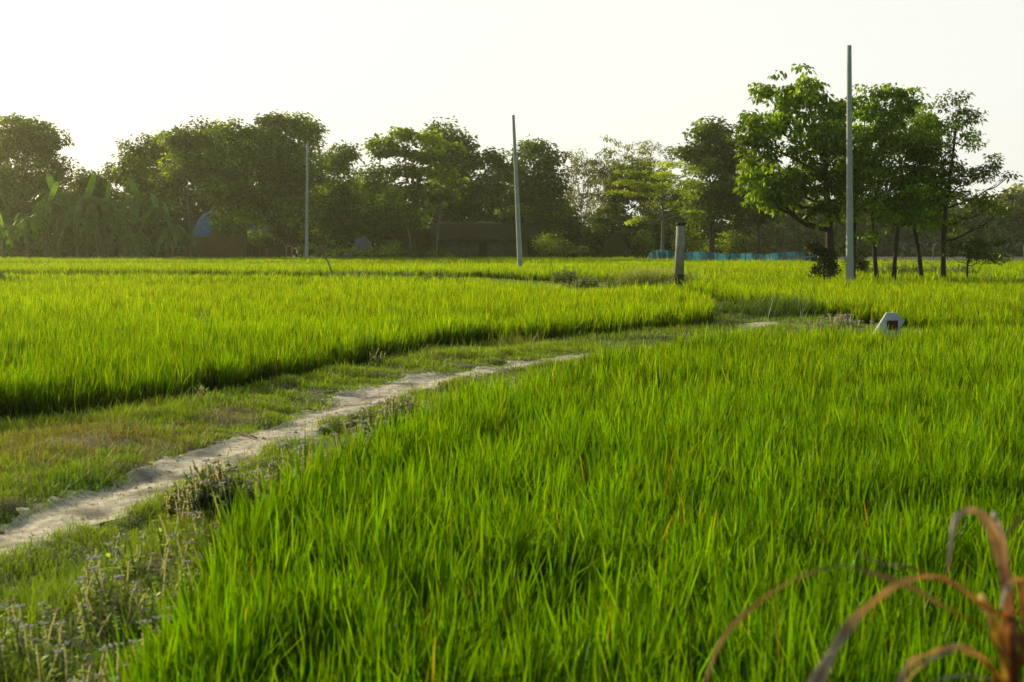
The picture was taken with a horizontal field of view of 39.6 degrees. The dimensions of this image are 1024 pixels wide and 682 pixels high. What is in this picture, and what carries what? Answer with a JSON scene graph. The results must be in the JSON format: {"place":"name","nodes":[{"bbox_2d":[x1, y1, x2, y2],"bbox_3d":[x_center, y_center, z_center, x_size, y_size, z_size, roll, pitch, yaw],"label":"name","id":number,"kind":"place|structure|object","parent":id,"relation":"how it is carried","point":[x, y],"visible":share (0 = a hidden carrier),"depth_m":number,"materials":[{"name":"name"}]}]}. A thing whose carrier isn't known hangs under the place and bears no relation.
{"place":"outdoors","nodes":[
{"label":"outdoors","id":0,"kind":"place"},
{"bbox_2d":[0,270,20,284],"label":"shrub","id":1,"kind":"object","parent":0,"point":[3,276],"visible":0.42,"depth_m":64.01,"materials":[{"name":"green plant"}]},
{"bbox_2d":[0,244,1022,681],"bbox_3d":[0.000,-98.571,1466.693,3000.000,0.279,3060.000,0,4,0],"label":"ground","id":2,"kind":"structure","parent":0,"point":[644,338],"depth_m":13.47,"materials":[{"name":"green plant"}]},
{"bbox_2d":[0,213,30,258],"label":"banana plant","id":3,"kind":"object","parent":2,"relation":"on","point":[6,229],"visible":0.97,"depth_m":155.49,"materials":[{"name":"green plant"}]},
{"bbox_2d":[7,212,54,257],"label":"banana plant","id":4,"kind":"object","parent":2,"relation":"on","point":[36,217],"visible":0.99,"depth_m":156.57,"materials":[{"name":"green plant"}]},
{"bbox_2d":[0,111,82,256],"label":"broadleaf tree","id":5,"kind":"object","parent":2,"relation":"on","point":[27,138],"visible":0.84,"depth_m":169.62,"materials":[{"name":"green plant"}]},
{"bbox_2d":[32,182,74,257],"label":"banana plant","id":6,"kind":"object","parent":2,"relation":"on","point":[48,209],"visible":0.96,"depth_m":157.44,"materials":[{"name":"green plant"}]},
{"bbox_2d":[31,173,75,257],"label":"banana plant","id":7,"kind":"object","parent":2,"relation":"on","point":[61,195],"visible":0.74,"depth_m":159.27,"materials":[{"name":"green plant"}]},
{"bbox_2d":[0,229,115,257],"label":"bush","id":8,"kind":"object","parent":2,"relation":"on","point":[19,247],"visible":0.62,"depth_m":163.97,"materials":[{"name":"green plant"}]},
{"bbox_2d":[34,208,82,257],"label":"banana plant","id":9,"kind":"object","parent":2,"relation":"on","point":[58,229],"visible":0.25,"depth_m":161.50,"materials":[{"name":"green plant"}]},
{"bbox_2d":[55,209,101,257],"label":"banana plant","id":10,"kind":"object","parent":2,"relation":"on","point":[78,227],"visible":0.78,"depth_m":157.17,"materials":[{"name":"green plant"}]},
{"bbox_2d":[56,162,124,257],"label":"broadleaf tree","id":11,"kind":"object","parent":2,"relation":"on","point":[100,183],"visible":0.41,"depth_m":176.12,"materials":[{"name":"green plant"}]},
{"bbox_2d":[70,174,114,258],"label":"banana plant","id":12,"kind":"object","parent":2,"relation":"on","point":[77,204],"visible":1,"depth_m":156.08,"materials":[{"name":"green plant"}]},
{"bbox_2d":[73,217,119,257],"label":"banana plant","id":13,"kind":"object","parent":2,"relation":"on","point":[97,235],"visible":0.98,"depth_m":155.51,"materials":[{"name":"green plant"}]},
{"bbox_2d":[88,180,127,257],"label":"banana plant","id":14,"kind":"object","parent":2,"relation":"on","point":[110,204],"visible":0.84,"depth_m":158.33,"materials":[{"name":"green plant"}]},
{"bbox_2d":[100,222,144,258],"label":"banana plant","id":15,"kind":"object","parent":2,"relation":"on","point":[128,227],"visible":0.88,"depth_m":157.36,"materials":[{"name":"green plant"}]},
{"bbox_2d":[0,477,267,681],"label":"wildflowers","id":16,"kind":"object","parent":2,"relation":"on","point":[95,589],"visible":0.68,"depth_m":7.14,"materials":[{"name":"green plant"}]},
{"bbox_2d":[115,178,158,257],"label":"banana plant","id":17,"kind":"object","parent":2,"relation":"on","point":[136,201],"visible":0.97,"depth_m":157.72,"materials":[{"name":"green plant"}]},
{"bbox_2d":[120,231,155,257],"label":"banana plant","id":18,"kind":"object","parent":2,"relation":"on","point":[135,239],"visible":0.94,"depth_m":153.12,"materials":[{"name":"green plant"}]},
{"bbox_2d":[117,241,163,256],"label":"bush","id":19,"kind":"object","parent":2,"relation":"on","point":[124,251],"visible":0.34,"depth_m":162.58,"materials":[{"name":"green plant"}]},
{"bbox_2d":[107,129,186,257],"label":"broadleaf tree","id":20,"kind":"object","parent":2,"relation":"on","point":[138,161],"visible":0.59,"depth_m":165.94,"materials":[{"name":"green plant"}]},
{"bbox_2d":[0,391,310,489],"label":"dry grass","id":21,"kind":"structure","parent":2,"relation":"on","point":[112,438],"depth_m":14.05,"materials":[{"name":"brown plant"}]},
{"bbox_2d":[138,193,172,257],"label":"banana plant","id":22,"kind":"object","parent":2,"relation":"on","point":[150,213],"visible":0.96,"depth_m":156.40,"materials":[{"name":"green plant"}]},
{"bbox_2d":[145,203,195,257],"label":"banana plant","id":23,"kind":"object","parent":2,"relation":"on","point":[167,232],"visible":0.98,"depth_m":155.32,"materials":[{"name":"green plant"}]},
{"bbox_2d":[161,221,196,257],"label":"hut","id":24,"kind":"object","parent":2,"relation":"on","point":[181,249],"visible":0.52,"depth_m":167.57,"materials":[{"name":"wood"}]},
{"bbox_2d":[170,225,188,245],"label":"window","id":25,"kind":"structure","parent":24,"relation":"in","point":[186,227],"depth_m":167.51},
{"bbox_2d":[143,115,241,257],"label":"broadleaf tree","id":26,"kind":"object","parent":2,"relation":"on","point":[192,164],"visible":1,"depth_m":157.95,"materials":[{"name":"green plant"}]},
{"bbox_2d":[192,384,210,398],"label":"broadleaf weed","id":27,"kind":"object","parent":2,"relation":"on","point":[197,389],"visible":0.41,"depth_m":17.37,"materials":[{"name":"green plant"}]},
{"bbox_2d":[193,212,218,257],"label":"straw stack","id":28,"kind":"object","parent":2,"relation":"on","point":[202,228],"visible":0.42,"depth_m":161.90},
{"bbox_2d":[162,458,259,525],"bbox_3d":[-2.121,1.061,9.988,0.678,0.484,1.075,0,4,0],"label":"weed bush","id":29,"kind":"object","parent":2,"relation":"on","point":[206,484],"visible":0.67,"depth_m":9.78,"materials":[{"name":"green plant"}]},
{"bbox_2d":[207,225,246,257],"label":"straw stack","id":30,"kind":"object","parent":2,"relation":"on","point":[218,239],"visible":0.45,"depth_m":159.40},
{"bbox_2d":[195,116,285,256],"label":"broadleaf tree","id":31,"kind":"object","parent":2,"relation":"on","point":[245,144],"visible":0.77,"depth_m":161.57,"materials":[{"name":"green plant"}]},
{"bbox_2d":[247,227,286,258],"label":"shed","id":32,"kind":"structure","parent":2,"relation":"on","point":[280,250],"depth_m":172.66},
{"bbox_2d":[247,221,321,256],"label":"bush","id":33,"kind":"object","parent":2,"relation":"on","point":[276,234],"visible":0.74,"depth_m":167.19,"materials":[{"name":"green plant"}]},
{"bbox_2d":[248,109,336,257],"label":"broadleaf tree","id":34,"kind":"object","parent":2,"relation":"on","point":[287,181],"visible":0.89,"depth_m":163.81,"materials":[{"name":"green plant"}]},
{"bbox_2d":[285,245,304,257],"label":"bamboo rack","id":35,"kind":"object","parent":2,"relation":"on","point":[292,249],"visible":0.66,"depth_m":159.63,"materials":[{"name":"brown wood"}]},
{"bbox_2d":[305,143,307,258],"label":"utility pole","id":36,"kind":"object","parent":2,"relation":"on","point":[306,230],"visible":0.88,"depth_m":149.29,"materials":[{"name":"concrete"}]},
{"bbox_2d":[298,242,341,258],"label":"bush","id":37,"kind":"object","parent":2,"relation":"on","point":[317,253],"visible":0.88,"depth_m":151.48,"materials":[{"name":"green plant"}]},
{"bbox_2d":[314,237,334,274],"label":"bare sapling","id":38,"kind":"object","parent":2,"relation":"on","point":[325,256],"visible":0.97,"depth_m":75.85,"materials":[{"name":"brown plant"}]},
{"bbox_2d":[308,139,377,257],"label":"broadleaf tree","id":39,"kind":"object","parent":2,"relation":"on","point":[340,197],"visible":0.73,"depth_m":168.18,"materials":[{"name":"green plant"}]},
{"bbox_2d":[0,260,686,282],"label":"rice crop","id":40,"kind":"object","parent":2,"relation":"on","point":[533,271],"visible":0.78,"depth_m":87.20,"materials":[{"name":"green plant"}]},
{"bbox_2d":[0,254,688,264],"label":"rice crop","id":41,"kind":"object","parent":2,"relation":"on","point":[275,259],"visible":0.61,"depth_m":134.69,"materials":[{"name":"green plant"}]},
{"bbox_2d":[326,270,384,278],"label":"weed clump","id":42,"kind":"object","parent":2,"relation":"on","point":[357,271],"visible":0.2,"depth_m":75.16,"materials":[{"name":"green plant"}]},
{"bbox_2d":[311,211,404,257],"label":"bush","id":43,"kind":"object","parent":2,"relation":"on","point":[382,225],"visible":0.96,"depth_m":166.93,"materials":[{"name":"green plant"}]},
{"bbox_2d":[333,243,383,257],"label":"bush","id":44,"kind":"object","parent":2,"relation":"on","point":[346,251],"visible":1,"depth_m":150.59,"materials":[{"name":"green plant"}]},
{"bbox_2d":[343,236,373,258],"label":"covered heap","id":45,"kind":"object","parent":2,"relation":"on","point":[360,241],"visible":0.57,"depth_m":154.19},
{"bbox_2d":[0,269,717,422],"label":"rice crop","id":46,"kind":"object","parent":2,"relation":"on","point":[64,339],"visible":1,"depth_m":29.78,"materials":[{"name":"green plant"}]},
{"bbox_2d":[0,177,755,259],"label":"distant woodland","id":47,"kind":"object","parent":2,"relation":"on","point":[198,208],"visible":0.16,"depth_m":178.23,"materials":[{"name":"green plant"}]},
{"bbox_2d":[368,348,388,366],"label":"broadleaf weed","id":48,"kind":"object","parent":2,"relation":"on","point":[374,357],"visible":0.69,"depth_m":22.94,"materials":[{"name":"green plant"}]},
{"bbox_2d":[239,377,522,500],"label":"wildflowers","id":49,"kind":"object","parent":2,"relation":"on","point":[271,475],"visible":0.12,"depth_m":11.75,"materials":[{"name":"green plant"}]},
{"bbox_2d":[347,393,428,437],"bbox_3d":[-1.208,0.765,14.206,0.875,0.470,1.323,0,4,0],"label":"weed bush","id":50,"kind":"object","parent":2,"relation":"on","point":[366,413],"visible":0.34,"depth_m":14.16,"materials":[{"name":"green plant"}]},
{"bbox_2d":[0,306,778,568],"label":"footpath","id":51,"kind":"structure","parent":2,"relation":"on","point":[103,511],"depth_m":12.57,"materials":[{"name":"beige soil"}]},
{"bbox_2d":[0,337,700,550],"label":"soil clods","id":52,"kind":"object","parent":51,"relation":"on","point":[135,487],"visible":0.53,"depth_m":13.27,"materials":[{"name":"brown soil"}]},
{"bbox_2d":[370,239,410,258],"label":"bush","id":53,"kind":"object","parent":2,"relation":"on","point":[394,249],"visible":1,"depth_m":150.36,"materials":[{"name":"green plant"}]},
{"bbox_2d":[371,227,435,257],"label":"shed","id":54,"kind":"structure","parent":2,"relation":"on","point":[419,237],"depth_m":171.56,"materials":[{"name":"brown wood"}]},
{"bbox_2d":[360,126,466,257],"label":"broadleaf tree","id":55,"kind":"object","parent":2,"relation":"on","point":[430,157],"visible":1,"depth_m":152.50,"materials":[{"name":"green plant"}]},
{"bbox_2d":[342,115,486,240],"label":"broadleaf tree","id":56,"kind":"object","parent":2,"relation":"on","point":[471,166],"visible":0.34,"depth_m":173.92,"materials":[{"name":"green plant"}]},
{"bbox_2d":[366,272,463,281],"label":"weed clump","id":57,"kind":"object","parent":2,"relation":"on","point":[430,275],"visible":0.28,"depth_m":72.52,"materials":[{"name":"green plant"}]},
{"bbox_2d":[403,246,455,258],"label":"bush","id":58,"kind":"object","parent":2,"relation":"on","point":[429,253],"visible":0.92,"depth_m":151.07,"materials":[{"name":"green plant"}]},
{"bbox_2d":[418,139,477,256],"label":"broadleaf tree","id":59,"kind":"object","parent":2,"relation":"on","point":[440,195],"visible":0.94,"depth_m":153.66,"materials":[{"name":"green plant"}]},
{"bbox_2d":[430,221,536,258],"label":"mud house","id":60,"kind":"structure","parent":2,"relation":"on","point":[466,239],"depth_m":163.66,"materials":[{"name":"brown soil"}]},
{"bbox_2d":[479,242,485,257],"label":"door","id":61,"kind":"structure","parent":60,"relation":"in","point":[482,245],"depth_m":163.91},
{"bbox_2d":[464,146,527,222],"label":"broadleaf tree","id":62,"kind":"object","parent":2,"relation":"on","point":[495,161],"visible":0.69,"depth_m":172.12,"materials":[{"name":"green plant"}]},
{"bbox_2d":[512,115,522,266],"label":"utility pole","id":63,"kind":"object","parent":2,"relation":"on","point":[519,240],"visible":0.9,"depth_m":96.47,"materials":[{"name":"concrete"}]},
{"bbox_2d":[484,326,552,347],"bbox_3d":[0.062,-0.053,27.613,1.505,0.546,1.439,1,4,15],"label":"grass clump","id":64,"kind":"object","parent":2,"relation":"on","point":[517,339],"visible":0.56,"depth_m":27.55,"materials":[{"name":"green plant"}]},
{"bbox_2d":[494,201,567,251],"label":"tree","id":65,"kind":"object","parent":2,"relation":"on","point":[535,216],"visible":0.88,"depth_m":164.86,"materials":[{"name":"green plant"}]},
{"bbox_2d":[498,134,576,256],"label":"broadleaf tree","id":66,"kind":"object","parent":2,"relation":"on","point":[536,185],"visible":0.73,"depth_m":168.14,"materials":[{"name":"green plant"}]},
{"bbox_2d":[62,318,1023,681],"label":"rice crop","id":67,"kind":"object","parent":2,"relation":"on","point":[672,512],"visible":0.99,"depth_m":7.98,"materials":[{"name":"green plant"}]},
{"bbox_2d":[530,232,579,256],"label":"bush","id":68,"kind":"object","parent":2,"relation":"on","point":[551,246],"visible":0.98,"depth_m":157.57,"materials":[{"name":"green plant"}]},
{"bbox_2d":[549,266,579,284],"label":"weed clump","id":69,"kind":"object","parent":2,"relation":"on","point":[570,276],"visible":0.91,"depth_m":68.91,"materials":[{"name":"green plant"}]},
{"bbox_2d":[557,149,602,226],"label":"bamboo clump","id":70,"kind":"object","parent":2,"relation":"on","point":[579,172],"visible":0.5,"depth_m":195.06,"materials":[{"name":"green plant"}]},
{"bbox_2d":[568,245,598,256],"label":"bush","id":71,"kind":"object","parent":2,"relation":"on","point":[584,251],"visible":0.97,"depth_m":155.42,"materials":[{"name":"green plant"}]},
{"bbox_2d":[562,276,610,288],"bbox_3d":[3.068,-2.616,63.971,2.010,0.650,2.343,-3,5,-36],"label":"weed clump","id":72,"kind":"object","parent":2,"relation":"on","point":[581,283],"visible":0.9,"depth_m":63.71,"materials":[{"name":"green plant"}]},
{"bbox_2d":[586,134,639,232],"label":"bamboo clump","id":73,"kind":"object","parent":2,"relation":"on","point":[604,170],"visible":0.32,"depth_m":189.05,"materials":[{"name":"green plant"}]},
{"bbox_2d":[598,232,630,258],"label":"straw stack","id":74,"kind":"object","parent":2,"relation":"on","point":[614,245],"visible":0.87,"depth_m":158.65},
{"bbox_2d":[579,155,693,244],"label":"broadleaf tree","id":75,"kind":"object","parent":2,"relation":"on","point":[599,227],"visible":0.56,"depth_m":170.41,"materials":[{"name":"green plant"}]},
{"bbox_2d":[620,229,656,257],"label":"bush","id":76,"kind":"object","parent":2,"relation":"on","point":[641,249],"visible":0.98,"depth_m":155.22,"materials":[{"name":"green plant"}]},
{"bbox_2d":[586,264,703,289],"bbox_3d":[6.072,-2.922,63.304,6.007,1.244,6.769,0,4,0],"label":"grass clump","id":77,"kind":"object","parent":2,"relation":"on","point":[649,275],"visible":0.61,"depth_m":61.91,"materials":[{"name":"green plant"}]},
{"bbox_2d":[618,138,680,217],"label":"bamboo clump","id":78,"kind":"object","parent":2,"relation":"on","point":[651,160],"visible":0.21,"depth_m":184.39,"materials":[{"name":"green plant"}]},
{"bbox_2d":[602,160,708,249],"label":"yellow leaved tree","id":79,"kind":"object","parent":2,"relation":"on","point":[662,175],"visible":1,"depth_m":142.19,"materials":[{"name":"green plant"}]},
{"bbox_2d":[674,223,685,286],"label":"concrete pillar","id":80,"kind":"structure","parent":2,"relation":"on","point":[679,251],"depth_m":60.74,"materials":[{"name":"grey concrete"}]},
{"bbox_2d":[665,226,719,251],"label":"bush","id":81,"kind":"object","parent":2,"relation":"on","point":[693,243],"visible":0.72,"depth_m":157.39,"materials":[{"name":"green plant"}]},
{"bbox_2d":[666,116,758,251],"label":"broadleaf tree","id":82,"kind":"object","parent":2,"relation":"on","point":[718,200],"visible":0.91,"depth_m":148.04,"materials":[{"name":"green plant"}]},
{"bbox_2d":[647,250,820,261],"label":"net fence","id":83,"kind":"object","parent":2,"relation":"on","point":[705,256],"visible":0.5,"depth_m":140.88,"materials":[{"name":"fabric"}]},
{"bbox_2d":[708,227,787,253],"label":"bush","id":84,"kind":"object","parent":2,"relation":"on","point":[736,244],"visible":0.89,"depth_m":157.57,"materials":[{"name":"green plant"}]},
{"bbox_2d":[723,188,787,253],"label":"broadleaf tree","id":85,"kind":"object","parent":2,"relation":"on","point":[759,219],"visible":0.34,"depth_m":151.16,"materials":[{"name":"green plant"}]},
{"bbox_2d":[679,291,868,319],"bbox_3d":[7.605,-1.038,39.588,6.458,0.888,5.583,0,4,0],"label":"grass clump","id":86,"kind":"object","parent":2,"relation":"on","point":[770,306],"visible":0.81,"depth_m":38.72,"materials":[{"name":"green plant"}]},
{"bbox_2d":[723,63,861,279],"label":"broadleaf tree","id":87,"kind":"object","parent":2,"relation":"on","point":[821,141],"visible":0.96,"depth_m":66.15,"materials":[{"name":"green plant"}]},
{"bbox_2d":[606,257,1023,332],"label":"rice crop","id":88,"kind":"object","parent":2,"relation":"on","point":[906,297],"visible":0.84,"depth_m":50.08,"materials":[{"name":"green plant"}]},
{"bbox_2d":[800,235,845,280],"bbox_3d":[13.945,-3.486,63.654,2.055,2.544,1.797,0,4,0],"label":"bush","id":89,"kind":"object","parent":2,"relation":"on","point":[826,258],"visible":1,"depth_m":63.55,"materials":[{"name":"green plant"}]},
{"bbox_2d":[793,313,878,335],"bbox_3d":[6.918,-0.286,29.970,2.122,0.614,1.521,0,4,0],"label":"flowering weed","id":90,"kind":"object","parent":2,"relation":"on","point":[843,320],"visible":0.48,"depth_m":29.93,"materials":[{"name":"green plant"}]},
{"bbox_2d":[846,45,853,282],"bbox_3d":[14.917,-7.478,62.614,0.462,10.959,0.349,-2,4,-22],"label":"utility pole","id":91,"kind":"object","parent":2,"relation":"on","point":[849,218],"visible":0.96,"depth_m":62.56,"materials":[{"name":"concrete"}]},
{"bbox_2d":[837,238,870,279],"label":"bush","id":92,"kind":"object","parent":2,"relation":"on","point":[861,262],"visible":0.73,"depth_m":65.83,"materials":[{"name":"green plant"}]},
{"bbox_2d":[705,507,1023,681],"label":"dry corn plant","id":93,"kind":"object","parent":2,"relation":"on","point":[1006,639],"visible":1,"depth_m":2.58,"materials":[{"name":"brown plant"}]},
{"bbox_2d":[728,180,1023,255],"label":"distant woodland","id":94,"kind":"object","parent":2,"relation":"on","point":[1011,226],"visible":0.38,"depth_m":227.38,"materials":[{"name":"green plant"}]},
{"bbox_2d":[837,124,916,279],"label":"broadleaf tree","id":95,"kind":"object","parent":2,"relation":"on","point":[876,154],"visible":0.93,"depth_m":65.47,"materials":[{"name":"green plant"}]},
{"bbox_2d":[834,82,933,277],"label":"broadleaf tree","id":96,"kind":"object","parent":2,"relation":"on","point":[902,107],"visible":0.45,"depth_m":67.58,"materials":[{"name":"green plant"}]},
{"bbox_2d":[873,313,903,340],"bbox_3d":[6.902,-0.101,26.060,0.556,0.835,0.088,0,4,0],"label":"concrete culvert","id":97,"kind":"object","parent":2,"relation":"on","point":[895,320],"visible":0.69,"depth_m":26.01,"materials":[{"name":"grey concrete"}]},
{"bbox_2d":[838,260,978,274],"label":"weed clump","id":98,"kind":"object","parent":2,"relation":"on","point":[904,270],"visible":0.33,"depth_m":78.73,"materials":[{"name":"green plant"}]},
{"bbox_2d":[870,104,947,280],"bbox_3d":[18.149,-6.590,64.952,3.404,8.573,2.823,1,4,20],"label":"broadleaf tree","id":99,"kind":"object","parent":2,"relation":"on","point":[925,120],"visible":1,"depth_m":64.54,"materials":[{"name":"green plant"}]},
{"bbox_2d":[886,116,957,279],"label":"broadleaf tree","id":100,"kind":"object","parent":2,"relation":"on","point":[913,202],"visible":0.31,"depth_m":65.67,"materials":[{"name":"green plant"}]},
{"bbox_2d":[855,274,1023,281],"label":"grass clump","id":101,"kind":"object","parent":2,"relation":"on","point":[993,278],"visible":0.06,"depth_m":66.33,"materials":[{"name":"green plant"}]},
{"bbox_2d":[876,242,1023,259],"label":"fence","id":102,"kind":"object","parent":2,"relation":"on","point":[903,248],"visible":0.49,"depth_m":141.70,"materials":[{"name":"brown wood"}]},
{"bbox_2d":[948,264,991,274],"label":"weed clump","id":103,"kind":"object","parent":2,"relation":"on","point":[953,270],"visible":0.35,"depth_m":76.87,"materials":[{"name":"green plant"}]},
{"bbox_2d":[918,88,1022,280],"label":"broadleaf tree","id":104,"kind":"object","parent":2,"relation":"on","point":[973,176],"visible":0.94,"depth_m":65.00,"materials":[{"name":"green plant"}]},
{"bbox_2d":[939,234,1014,279],"bbox_3d":[21.082,-3.569,64.406,3.426,2.611,1.674,0,4,0],"label":"tree","id":105,"kind":"object","parent":2,"relation":"on","point":[989,256],"visible":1,"depth_m":64.26,"materials":[{"name":"green plant"}]},
{"bbox_2d":[0,0,1023,230],"label":"sky","id":106,"kind":"structure","parent":0,"point":[570,73],"materials":[{"name":"white"}]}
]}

